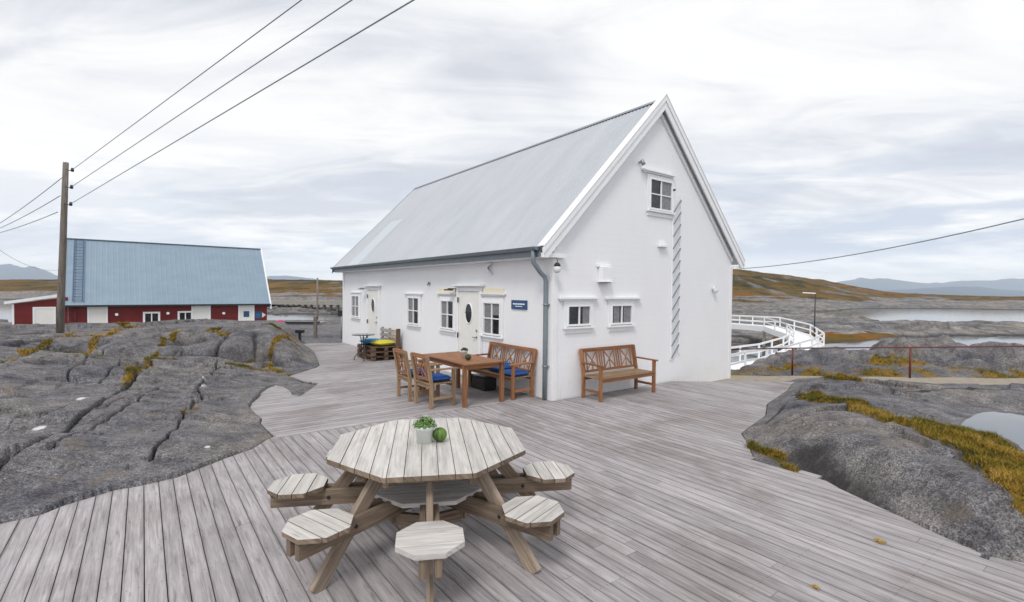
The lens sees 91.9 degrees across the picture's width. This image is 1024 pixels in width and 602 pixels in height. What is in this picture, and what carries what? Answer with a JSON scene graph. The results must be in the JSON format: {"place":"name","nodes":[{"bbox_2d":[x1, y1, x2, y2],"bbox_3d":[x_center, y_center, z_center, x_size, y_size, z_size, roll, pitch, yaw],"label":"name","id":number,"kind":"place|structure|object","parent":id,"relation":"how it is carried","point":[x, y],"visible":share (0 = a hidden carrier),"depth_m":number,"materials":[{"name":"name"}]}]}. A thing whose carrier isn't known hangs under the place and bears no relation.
{"place":"outdoors","nodes":[
{"label":"outdoors","id":0,"kind":"place"},
{"bbox_2d":[0,264,57,279],"bbox_3d":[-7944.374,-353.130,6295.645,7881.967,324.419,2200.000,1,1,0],"label":"mountains","id":1,"kind":"structure","parent":0,"point":[9,271],"depth_m":5631.84,"materials":[{"name":"blue stone"}]},
{"bbox_2d":[267,276,319,279],"bbox_3d":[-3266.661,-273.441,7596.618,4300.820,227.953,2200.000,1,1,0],"label":"mountains","id":2,"kind":"structure","parent":0,"point":[285,277],"depth_m":7089.53,"materials":[{"name":"blue stone"}]},
{"bbox_2d":[0,269,1023,377],"bbox_3d":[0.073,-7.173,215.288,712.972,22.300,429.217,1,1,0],"label":"terrain","id":3,"kind":"structure","parent":0,"point":[755,293],"depth_m":66.42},
{"bbox_2d":[65,238,271,322],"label":"red boathouse","id":4,"kind":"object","parent":3,"relation":"on","point":[111,281],"visible":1,"depth_m":53.42,"materials":[{"name":"metal"}]},
{"bbox_2d":[4,295,67,324],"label":"lean to shed","id":5,"kind":"object","parent":4,"relation":"attached to","point":[39,312],"visible":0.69,"depth_m":46.10,"materials":[{"name":"red paint"}]},
{"bbox_2d":[33,307,55,323],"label":"door","id":6,"kind":"structure","parent":5,"relation":"in","point":[41,315],"depth_m":46.47,"materials":[{"name":"beige paint"}]},
{"bbox_2d":[87,307,107,322],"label":"door","id":7,"kind":"structure","parent":4,"relation":"in","point":[94,314],"depth_m":48.86,"materials":[{"name":"beige paint"}]},
{"bbox_2d":[143,312,159,321],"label":"window","id":8,"kind":"structure","parent":4,"relation":"in","point":[147,316],"depth_m":51.54,"materials":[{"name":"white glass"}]},
{"bbox_2d":[178,311,190,319],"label":"window","id":9,"kind":"structure","parent":4,"relation":"in","point":[182,315],"depth_m":53.34,"materials":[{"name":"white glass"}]},
{"bbox_2d":[191,306,210,318],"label":"door","id":10,"kind":"structure","parent":4,"relation":"in","point":[197,312],"depth_m":54.32,"materials":[{"name":"beige paint"}]},
{"bbox_2d":[238,305,253,320],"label":"door","id":11,"kind":"structure","parent":4,"relation":"in","point":[241,308],"depth_m":57.08,"materials":[{"name":"beige paint"}]},
{"bbox_2d":[244,311,248,316],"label":"window","id":12,"kind":"structure","parent":4,"relation":"attached to","point":[246,313],"depth_m":57.11,"materials":[{"name":"blue glass"}]},
{"bbox_2d":[255,311,264,317],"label":"sign","id":13,"kind":"object","parent":4,"relation":"attached to","point":[259,314],"visible":1,"depth_m":58.00,"materials":[{"name":"blue paint"}]},
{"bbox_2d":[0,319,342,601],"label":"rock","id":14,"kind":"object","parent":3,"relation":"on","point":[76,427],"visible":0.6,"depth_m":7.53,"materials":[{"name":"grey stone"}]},
{"bbox_2d":[56,162,73,332],"bbox_3d":[-13.998,-1.441,15.550,0.692,5.791,0.209,1,1,6],"label":"utility pole","id":15,"kind":"object","parent":14,"relation":"on","point":[60,310],"visible":0.96,"depth_m":15.51,"materials":[{"name":"brown wood"}]},
{"bbox_2d":[0,212,57,232],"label":"power line","id":16,"kind":"object","parent":15,"relation":"attached to","point":[31,222],"visible":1,"depth_m":17.52,"materials":[{"name":"grey metal"}]},
{"bbox_2d":[1,196,59,227],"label":"power line","id":17,"kind":"object","parent":15,"relation":"attached to","point":[31,212],"visible":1,"depth_m":17.69,"materials":[{"name":"grey metal"}]},
{"bbox_2d":[0,178,61,222],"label":"power line","id":18,"kind":"object","parent":15,"relation":"attached to","point":[31,201],"visible":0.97,"depth_m":17.69,"materials":[{"name":"grey metal"}]},
{"bbox_2d":[72,0,301,169],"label":"power line","id":19,"kind":"object","parent":15,"relation":"attached to","point":[200,74],"visible":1,"depth_m":9.13,"materials":[{"name":"grey metal"}]},
{"bbox_2d":[72,0,351,186],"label":"power line","id":20,"kind":"object","parent":15,"relation":"attached to","point":[229,81],"visible":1,"depth_m":8.34,"materials":[{"name":"grey metal"}]},
{"bbox_2d":[71,0,413,203],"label":"power line","id":21,"kind":"object","parent":15,"relation":"attached to","point":[402,6],"visible":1,"depth_m":6.90,"materials":[{"name":"grey metal"}]},
{"bbox_2d":[295,329,304,340],"bbox_3d":[-7.545,1.318,17.633,0.260,0.600,0.200,1,1,0],"label":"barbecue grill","id":22,"kind":"object","parent":14,"relation":"on","point":[299,331],"visible":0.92,"depth_m":17.60,"materials":[{"name":"black plastic"}]},
{"bbox_2d":[313,316,316,337],"bbox_3d":[-7.947,1.275,20.033,0.120,1.300,0.120,1,1,0],"label":"post","id":23,"kind":"object","parent":14,"relation":"on","point":[314,326],"visible":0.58,"depth_m":19.97,"materials":[{"name":"grey wood"}]},
{"bbox_2d":[338,310,342,338],"bbox_3d":[-6.742,1.100,19.526,0.240,1.500,0.055,1,1,0],"label":"notice sign","id":24,"kind":"object","parent":14,"relation":"on","point":[340,312],"visible":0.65,"depth_m":19.49,"materials":[{"name":"metal"}]},
{"bbox_2d":[285,321,325,324],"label":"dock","id":25,"kind":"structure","parent":3,"relation":"on","point":[300,322],"depth_m":27.04,"materials":[{"name":"grey wood"}]},
{"bbox_2d":[308,278,326,319],"bbox_3d":[-14.925,0.428,38.021,1.500,4.400,0.150,1,1,0],"label":"utility pole","id":26,"kind":"object","parent":3,"relation":"on","point":[317,315],"visible":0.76,"depth_m":37.98,"materials":[{"name":"wood"}]},
{"bbox_2d":[0,343,1023,601],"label":"deck","id":27,"kind":"structure","parent":3,"relation":"on","point":[678,493],"depth_m":4.14,"materials":[{"name":"grey wood"}]},
{"bbox_2d":[352,333,374,360],"bbox_3d":[-4.191,1.298,13.976,0.632,0.731,0.632,1,1,0],"label":"bistro table","id":28,"kind":"object","parent":27,"relation":"on","point":[363,335],"visible":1,"depth_m":13.91,"materials":[{"name":"grey metal"}]},
{"bbox_2d":[357,327,399,361],"bbox_3d":[-3.873,1.217,14.385,0.820,0.880,1.240,0,2,-37],"label":"pallet sofa","id":29,"kind":"object","parent":27,"relation":"on","point":[385,352],"visible":0.91,"depth_m":14.14,"materials":[{"name":"brown wood"}]},
{"bbox_2d":[360,338,381,343],"bbox_3d":[-4.108,1.177,14.533,0.600,0.148,0.550,0,2,-37],"label":"cushion","id":30,"kind":"object","parent":29,"relation":"on","point":[368,340],"visible":0.64,"depth_m":14.33,"materials":[{"name":"blue fabric"}]},
{"bbox_2d":[370,340,394,344],"bbox_3d":[-3.693,1.188,14.194,0.520,0.148,0.580,2,2,42],"label":"cushion","id":31,"kind":"object","parent":29,"relation":"on","point":[382,342],"visible":1,"depth_m":14.03,"materials":[{"name":"yellow fabric"}]},
{"bbox_2d":[393,348,436,401],"bbox_3d":[-1.804,1.333,9.183,0.634,0.910,0.585,0,1,-35],"label":"garden chair","id":32,"kind":"object","parent":27,"relation":"on","point":[405,375],"visible":0.73,"depth_m":9.04,"materials":[{"name":"brown wood"}]},
{"bbox_2d":[404,368,426,375],"bbox_3d":[-1.766,1.316,9.210,0.430,0.108,0.470,0,2,-37],"label":"cushion","id":33,"kind":"object","parent":32,"relation":"on","point":[418,369],"visible":0.3,"depth_m":9.04,"materials":[{"name":"blue fabric"}]},
{"bbox_2d":[267,418,574,601],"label":"picnic table","id":34,"kind":"object","parent":27,"relation":"on","point":[459,474],"visible":0.98,"depth_m":3.68,"materials":[{"name":"grey wood"}]},
{"bbox_2d":[412,416,436,443],"bbox_3d":[-0.720,1.057,4.096,0.206,0.217,0.204,1,1,0],"label":"potted plant","id":35,"kind":"object","parent":34,"relation":"on","point":[424,428],"visible":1,"depth_m":4.04,"materials":[{"name":"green plant"}]},
{"bbox_2d":[433,427,446,441],"bbox_3d":[-0.599,1.106,4.112,0.120,0.116,0.120,1,1,0],"label":"green ball","id":36,"kind":"object","parent":34,"relation":"on","point":[439,434],"visible":1,"depth_m":4.07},
{"bbox_2d":[410,352,457,408],"bbox_3d":[-1.361,1.349,8.638,0.634,0.910,0.585,0,2,-40],"label":"garden chair","id":37,"kind":"object","parent":27,"relation":"on","point":[426,382],"visible":0.95,"depth_m":8.56,"materials":[{"name":"brown wood"}]},
{"bbox_2d":[421,373,450,381],"bbox_3d":[-1.332,1.332,8.661,0.430,0.108,0.470,0,2,-37],"label":"cushion","id":38,"kind":"object","parent":37,"relation":"on","point":[439,377],"visible":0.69,"depth_m":8.53,"materials":[{"name":"blue fabric"}]},
{"bbox_2d":[422,351,505,407],"bbox_3d":[-0.951,1.425,9.271,0.880,0.741,1.660,0,2,-37],"label":"garden table","id":39,"kind":"object","parent":27,"relation":"on","point":[453,359],"visible":0.79,"depth_m":8.86,"materials":[{"name":"orange wood"}]},
{"bbox_2d":[461,347,467,357],"bbox_3d":[-0.887,0.957,9.249,0.158,0.193,0.157,1,1,0],"label":"potted plant","id":40,"kind":"object","parent":39,"relation":"on","point":[464,350],"visible":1,"depth_m":9.20,"materials":[{"name":"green plant"}]},
{"bbox_2d":[470,373,496,390],"bbox_3d":[-0.575,1.643,10.089,0.344,0.278,0.560,0,2,-37],"label":"basket","id":41,"kind":"object","parent":27,"relation":"on","point":[483,382],"visible":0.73,"depth_m":9.92,"materials":[{"name":"black wicker"}]},
{"bbox_2d":[468,342,537,399],"bbox_3d":[-0.236,1.337,9.763,0.634,0.910,1.555,0,2,-37],"label":"garden bench","id":42,"kind":"object","parent":27,"relation":"on","point":[495,374],"visible":0.69,"depth_m":9.53,"materials":[{"name":"orange wood"}]},
{"bbox_2d":[487,362,511,371],"bbox_3d":[-0.242,1.278,9.708,0.440,0.178,0.500,0,2,-37],"label":"cushion","id":43,"kind":"object","parent":42,"relation":"on","point":[506,365],"visible":0.3,"depth_m":9.53,"materials":[{"name":"blue fabric"}]},
{"bbox_2d":[504,369,529,375],"bbox_3d":[0.040,1.337,9.296,0.440,0.098,0.460,0,2,-37],"label":"cushion","id":44,"kind":"object","parent":42,"relation":"on","point":[519,372],"visible":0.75,"depth_m":9.17,"materials":[{"name":"blue fabric"}]},
{"bbox_2d":[330,94,744,400],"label":"white house","id":45,"kind":"structure","parent":27,"relation":"on","point":[580,203],"depth_m":10.98,"materials":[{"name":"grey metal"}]},
{"bbox_2d":[349,292,360,320],"bbox_3d":[-5.490,0.186,17.323,0.073,1.005,0.970,0,2,-37],"label":"window","id":46,"kind":"structure","parent":45,"relation":"in","point":[355,296],"depth_m":17.26,"materials":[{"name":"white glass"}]},
{"bbox_2d":[363,285,380,338],"bbox_3d":[-4.506,0.553,15.946,0.137,2.130,1.190,0,2,-37],"label":"door","id":47,"kind":"structure","parent":45,"relation":"in","point":[373,291],"depth_m":15.93,"materials":[{"name":"beige paint"}]},
{"bbox_2d":[403,293,422,329],"bbox_3d":[-2.729,0.277,13.613,0.073,0.995,1.080,0,2,-37],"label":"window","id":48,"kind":"structure","parent":45,"relation":"in","point":[413,299],"depth_m":13.58,"materials":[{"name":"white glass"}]},
{"bbox_2d":[436,289,455,335],"bbox_3d":[-1.621,0.258,12.125,0.073,1.120,0.930,0,2,-37],"label":"window","id":49,"kind":"structure","parent":45,"relation":"in","point":[447,305],"depth_m":12.07,"materials":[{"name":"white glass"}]},
{"bbox_2d":[452,284,484,374],"bbox_3d":[-1.016,0.687,11.259,0.137,2.130,1.200,0,2,-37],"label":"door","id":50,"kind":"structure","parent":45,"relation":"in","point":[468,301],"depth_m":11.24,"materials":[{"name":"beige paint"}]},
{"bbox_2d":[486,262,492,274],"bbox_3d":[-0.494,-0.699,10.585,0.092,0.292,0.189,0,2,-37],"label":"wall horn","id":51,"kind":"object","parent":45,"relation":"attached to","point":[487,268],"depth_m":10.55,"materials":[{"name":"grey metal"}]},
{"bbox_2d":[479,288,505,342],"bbox_3d":[-0.421,0.299,10.513,0.073,1.130,0.890,0,2,-37],"label":"window","id":52,"kind":"structure","parent":45,"relation":"in","point":[492,308],"depth_m":10.51,"materials":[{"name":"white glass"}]},
{"bbox_2d":[511,300,526,309],"bbox_3d":[0.141,0.075,9.796,0.025,0.180,0.500,0,2,-37],"label":"sign","id":53,"kind":"object","parent":45,"relation":"attached to","point":[519,304],"visible":1,"depth_m":9.77,"materials":[{"name":"blue metal"}]},
{"bbox_2d":[553,257,560,272],"bbox_3d":[0.807,-0.638,8.837,0.140,0.289,0.140,0,2,-37],"label":"wall lamp","id":54,"kind":"object","parent":45,"relation":"attached to","point":[557,268],"visible":1,"depth_m":8.79,"materials":[{"name":"glass"}]},
{"bbox_2d":[558,297,599,333],"bbox_3d":[1.267,0.268,9.348,1.000,0.675,0.088,0,2,-37],"label":"window","id":55,"kind":"structure","parent":45,"relation":"in","point":[577,311],"depth_m":9.36,"materials":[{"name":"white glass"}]},
{"bbox_2d":[596,264,614,282],"bbox_3d":[1.842,-0.535,9.709,0.400,0.362,0.157,0,2,-37],"label":"vent hood","id":56,"kind":"object","parent":45,"relation":"attached to","point":[604,273],"visible":1,"depth_m":9.66,"materials":[{"name":"metal"}]},
{"bbox_2d":[605,297,641,331],"bbox_3d":[2.278,0.267,10.102,1.040,0.685,0.088,0,2,-37],"label":"window","id":57,"kind":"structure","parent":45,"relation":"in","point":[620,310],"depth_m":10.07,"materials":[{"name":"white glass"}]},
{"bbox_2d":[642,168,675,218],"bbox_3d":[3.182,-2.302,10.700,1.110,0.955,0.088,0,2,-37],"label":"window","id":58,"kind":"structure","parent":45,"relation":"in","point":[659,189],"depth_m":10.73,"materials":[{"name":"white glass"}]},
{"bbox_2d":[658,242,668,247],"bbox_3d":[3.304,-1.230,10.821,0.280,0.110,0.087,0,2,-37],"label":"vent hood","id":59,"kind":"object","parent":45,"relation":"attached to","point":[663,244],"visible":1,"depth_m":10.80,"materials":[{"name":"white metal"}]},
{"bbox_2d":[670,189,682,359],"bbox_3d":[3.690,-0.584,11.138,0.317,3.811,0.066,0,2,-37],"label":"escape ladder","id":60,"kind":"object","parent":45,"relation":"attached to","point":[672,283],"visible":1,"depth_m":11.11,"materials":[{"name":"grey metal"}]},
{"bbox_2d":[712,286,717,292],"bbox_3d":[4.942,-0.277,12.044,0.120,0.165,0.126,0,2,-37],"label":"wall lamp","id":61,"kind":"object","parent":45,"relation":"attached to","point":[715,289],"visible":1,"depth_m":12.01,"materials":[{"name":"white glass"}]},
{"bbox_2d":[743,218,1023,268],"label":"power line","id":62,"kind":"object","parent":45,"relation":"attached to","point":[900,245],"visible":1,"depth_m":8.74,"materials":[{"name":"grey metal"}]},
{"bbox_2d":[579,344,657,401],"bbox_3d":[2.075,1.363,9.610,1.585,0.910,0.634,0,2,-37],"label":"garden bench","id":63,"kind":"object","parent":27,"relation":"on","point":[635,373],"visible":1,"depth_m":9.63,"materials":[{"name":"orange wood"}]},
{"bbox_2d":[873,537,886,544],"bbox_3d":[2.950,1.933,3.992,0.137,0.012,0.090,0,1,-27],"label":"grass tuft","id":64,"kind":"object","parent":27,"relation":"on","point":[878,539],"visible":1,"depth_m":4.00,"materials":[{"name":"yellow plant"}]},
{"bbox_2d":[731,315,824,369],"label":"bridge","id":65,"kind":"structure","parent":3,"relation":"on","point":[793,338],"depth_m":39.43,"materials":[{"name":"white concrete"}]},
{"bbox_2d":[803,292,815,336],"bbox_3d":[23.977,1.503,40.035,1.062,4.431,0.120,1,1,0],"label":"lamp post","id":66,"kind":"object","parent":65,"relation":"attached to","point":[814,308],"visible":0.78,"depth_m":39.99,"materials":[{"name":"metal"}]},
{"bbox_2d":[741,374,1023,562],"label":"rock","id":67,"kind":"object","parent":3,"relation":"on","point":[907,472],"visible":0.52,"depth_m":5.39,"materials":[{"name":"grey stone"}]},
{"bbox_2d":[0,299,1023,362],"bbox_3d":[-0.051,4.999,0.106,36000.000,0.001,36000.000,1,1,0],"label":"water","id":68,"kind":"structure","parent":0,"point":[912,314],"depth_m":102.97,"materials":[{"name":"grey liquid"}]},
{"bbox_2d":[271,300,342,310],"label":"pier","id":69,"kind":"structure","parent":68,"relation":"in","point":[311,303],"depth_m":119.99,"materials":[{"name":"grey concrete"}]},
{"bbox_2d":[0,0,1023,282],"label":"sky","id":70,"kind":"structure","parent":0,"point":[817,129],"materials":[{"name":"white"}]},
{"bbox_2d":[1,321,1023,513],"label":"grass","id":71,"kind":"structure","parent":0,"point":[1017,471],"depth_m":6.04,"materials":[{"name":"plant"}]},
{"bbox_2d":[717,375,1023,384],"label":"path","id":72,"kind":"structure","parent":0,"point":[936,380],"depth_m":12.66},
{"bbox_2d":[731,346,1023,377],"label":"path railing","id":73,"kind":"object","parent":72,"relation":"on","point":[910,354],"visible":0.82,"depth_m":13.08,"materials":[{"name":"metal"}]},
{"bbox_2d":[835,278,1023,290],"bbox_3d":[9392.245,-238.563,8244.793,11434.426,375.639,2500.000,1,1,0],"label":"mountains","id":74,"kind":"structure","parent":0,"point":[884,284],"depth_m":7447.53,"materials":[{"name":"blue stone"}]},
{"bbox_2d":[887,286,1023,295],"bbox_3d":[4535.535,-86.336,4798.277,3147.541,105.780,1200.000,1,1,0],"label":"mountains","id":75,"kind":"structure","parent":0,"point":[973,291],"depth_m":4379.48,"materials":[{"name":"blue stone"}]},
{"bbox_2d":[960,411,1023,449],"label":"water","id":76,"kind":"structure","parent":0,"point":[1009,425],"depth_m":7.23,"materials":[{"name":"grey liquid"}]}
]}

